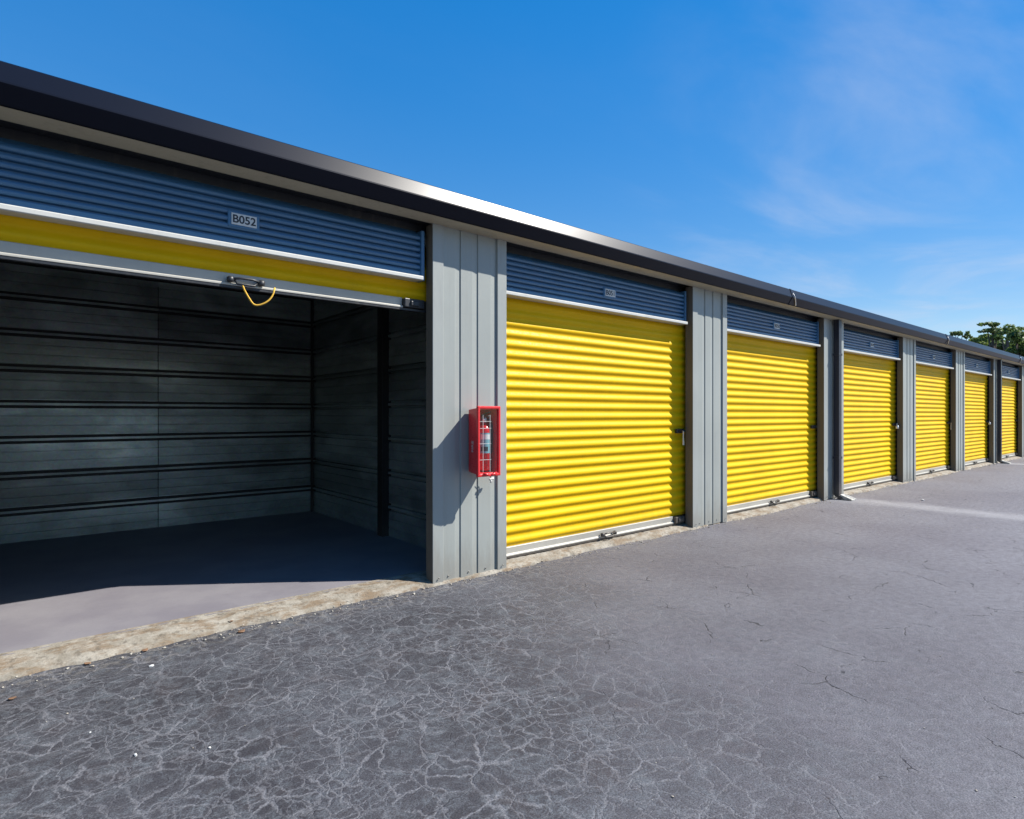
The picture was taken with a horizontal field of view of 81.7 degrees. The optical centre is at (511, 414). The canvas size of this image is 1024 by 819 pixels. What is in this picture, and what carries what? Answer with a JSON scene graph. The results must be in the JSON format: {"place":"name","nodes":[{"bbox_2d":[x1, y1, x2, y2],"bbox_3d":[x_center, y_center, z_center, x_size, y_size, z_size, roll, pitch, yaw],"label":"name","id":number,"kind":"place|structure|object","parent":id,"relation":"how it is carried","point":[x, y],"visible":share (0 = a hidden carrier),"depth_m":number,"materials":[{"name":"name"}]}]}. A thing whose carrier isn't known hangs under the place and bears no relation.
{"place":"outdoors","nodes":[
{"label":"outdoors","id":0,"kind":"place"},
{"bbox_2d":[0,465,946,655],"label":"concrete floor","id":1,"kind":"structure","parent":0,"point":[56,590],"depth_m":4.18,"materials":[{"name":"grey concrete"}]},
{"bbox_2d":[0,457,1023,818],"bbox_3d":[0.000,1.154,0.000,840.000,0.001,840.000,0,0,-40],"label":"asphalt","id":2,"kind":"structure","parent":0,"point":[824,657],"depth_m":2.44,"materials":[{"name":"grey asphalt"}]},
{"bbox_2d":[0,456,1021,680],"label":"concrete sill","id":3,"kind":"structure","parent":2,"relation":"on","point":[26,662],"depth_m":3.37,"materials":[{"name":"beige concrete"}]},
{"bbox_2d":[0,61,1023,583],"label":"storage building","id":4,"kind":"structure","parent":2,"relation":"on","point":[346,341],"depth_m":5.31,"materials":[{"name":"grey metal"}]},
{"bbox_2d":[0,214,425,312],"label":"roller door","id":5,"kind":"structure","parent":4,"relation":"in","point":[24,240],"depth_m":3.16,"materials":[{"name":"yellow metal"}]},
{"bbox_2d":[231,212,256,227],"bbox_3d":[-1.476,-1.068,3.261,0.132,0.062,0.005,0,0,-40],"label":"number sign","id":6,"kind":"object","parent":4,"relation":"attached to","point":[243,220],"visible":1,"depth_m":3.26,"materials":[{"name":"white plastic"}]},
{"bbox_2d":[469,406,499,476],"bbox_3d":[-0.205,0.186,4.113,0.198,0.484,0.188,0,0,-40],"label":"extinguisher cabinet","id":7,"kind":"object","parent":4,"relation":"attached to","point":[475,418],"visible":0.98,"depth_m":4.10,"materials":[{"name":"red plastic"}]},
{"bbox_2d":[480,412,492,470],"bbox_3d":[-0.188,0.186,4.117,0.098,0.406,0.087,0,0,14],"label":"fire extinguisher","id":8,"kind":"object","parent":7,"relation":"in","point":[485,450],"visible":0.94,"depth_m":4.08,"materials":[{"name":"red paint"}]},
{"bbox_2d":[506,297,685,558],"bbox_3d":[0.818,0.020,5.234,2.580,2.167,0.074,0,0,-40],"label":"roller door","id":9,"kind":"structure","parent":4,"relation":"in","point":[596,401],"depth_m":5.15,"materials":[{"name":"yellow metal"}]},
{"bbox_2d":[605,289,614,296],"bbox_3d":[0.867,-1.068,5.214,0.132,0.062,0.005,0,0,-40],"label":"number sign","id":10,"kind":"object","parent":4,"relation":"attached to","point":[609,292],"visible":1,"depth_m":5.21,"materials":[{"name":"white plastic"}]},
{"bbox_2d":[727,333,816,513],"bbox_3d":[3.161,0.020,7.186,2.580,2.167,0.074,0,0,-40],"label":"roller door","id":11,"kind":"structure","parent":4,"relation":"in","point":[771,385],"depth_m":7.19,"materials":[{"name":"yellow metal"}]},
{"bbox_2d":[774,323,779,328],"bbox_3d":[3.210,-1.068,7.166,0.132,0.062,0.005,0,0,-40],"label":"number sign","id":12,"kind":"object","parent":4,"relation":"attached to","point":[776,326],"visible":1,"depth_m":7.16,"materials":[{"name":"white plastic"}]},
{"bbox_2d":[844,353,896,489],"bbox_3d":[5.504,0.020,9.139,2.580,2.167,0.074,0,0,-40],"label":"roller door","id":13,"kind":"structure","parent":4,"relation":"in","point":[869,382],"depth_m":9.22,"materials":[{"name":"yellow metal"}]},
{"bbox_2d":[916,364,950,475],"bbox_3d":[7.847,0.020,11.091,2.580,2.167,0.074,0,0,-40],"label":"roller door","id":14,"kind":"structure","parent":4,"relation":"in","point":[932,383],"depth_m":11.23,"materials":[{"name":"yellow metal"}]},
{"bbox_2d":[965,372,988,465],"bbox_3d":[10.190,0.020,13.044,2.580,2.167,0.074,0,0,-40],"label":"roller door","id":15,"kind":"structure","parent":4,"relation":"in","point":[976,387],"depth_m":13.23,"materials":[{"name":"yellow metal"}]},
{"bbox_2d":[1002,378,1017,458],"bbox_3d":[12.533,0.020,14.997,2.580,2.167,0.074,0,0,-40],"label":"roller door","id":16,"kind":"structure","parent":4,"relation":"in","point":[1009,387],"depth_m":15.30,"materials":[{"name":"yellow metal"}]},
{"bbox_2d":[840,494,855,500],"bbox_3d":[4.523,1.119,7.973,0.159,0.071,0.159,0,0,-40],"label":"splash block","id":17,"kind":"object","parent":2,"relation":"on","point":[846,497],"depth_m":7.96,"materials":[{"name":"concrete"}]},
{"bbox_2d":[949,331,972,339],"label":"pine tree","id":18,"kind":"object","parent":2,"relation":"on","point":[966,335],"visible":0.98,"depth_m":65.87,"materials":[{"name":"green plant"}]},
{"bbox_2d":[968,333,991,345],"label":"broadleaf tree","id":19,"kind":"object","parent":2,"relation":"on","point":[981,339],"visible":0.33,"depth_m":55.54,"materials":[{"name":"green plant"}]},
{"bbox_2d":[977,321,1005,348],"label":"pine tree","id":20,"kind":"object","parent":2,"relation":"on","point":[993,337],"visible":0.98,"depth_m":45.84,"materials":[{"name":"green plant"}]},
{"bbox_2d":[994,341,1009,350],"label":"broadleaf tree","id":21,"kind":"object","parent":2,"relation":"on","point":[999,345],"visible":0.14,"depth_m":50.01,"materials":[{"name":"green plant"}]},
{"bbox_2d":[991,324,1023,350],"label":"pine tree","id":22,"kind":"object","parent":2,"relation":"on","point":[1006,328],"visible":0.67,"depth_m":47.85,"materials":[{"name":"green plant"}]},
{"bbox_2d":[1005,329,1023,356],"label":"broadleaf tree","id":23,"kind":"object","parent":2,"relation":"on","point":[1015,338],"visible":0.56,"depth_m":43.87,"materials":[{"name":"green plant"}]},
{"bbox_2d":[0,0,1023,341],"label":"sky","id":24,"kind":"structure","parent":0,"point":[866,155],"materials":[{"name":"blue"}]},
{"bbox_2d":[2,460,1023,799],"bbox_3d":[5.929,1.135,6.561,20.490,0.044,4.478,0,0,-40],"label":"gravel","id":25,"kind":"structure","parent":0,"point":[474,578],"depth_m":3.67,"materials":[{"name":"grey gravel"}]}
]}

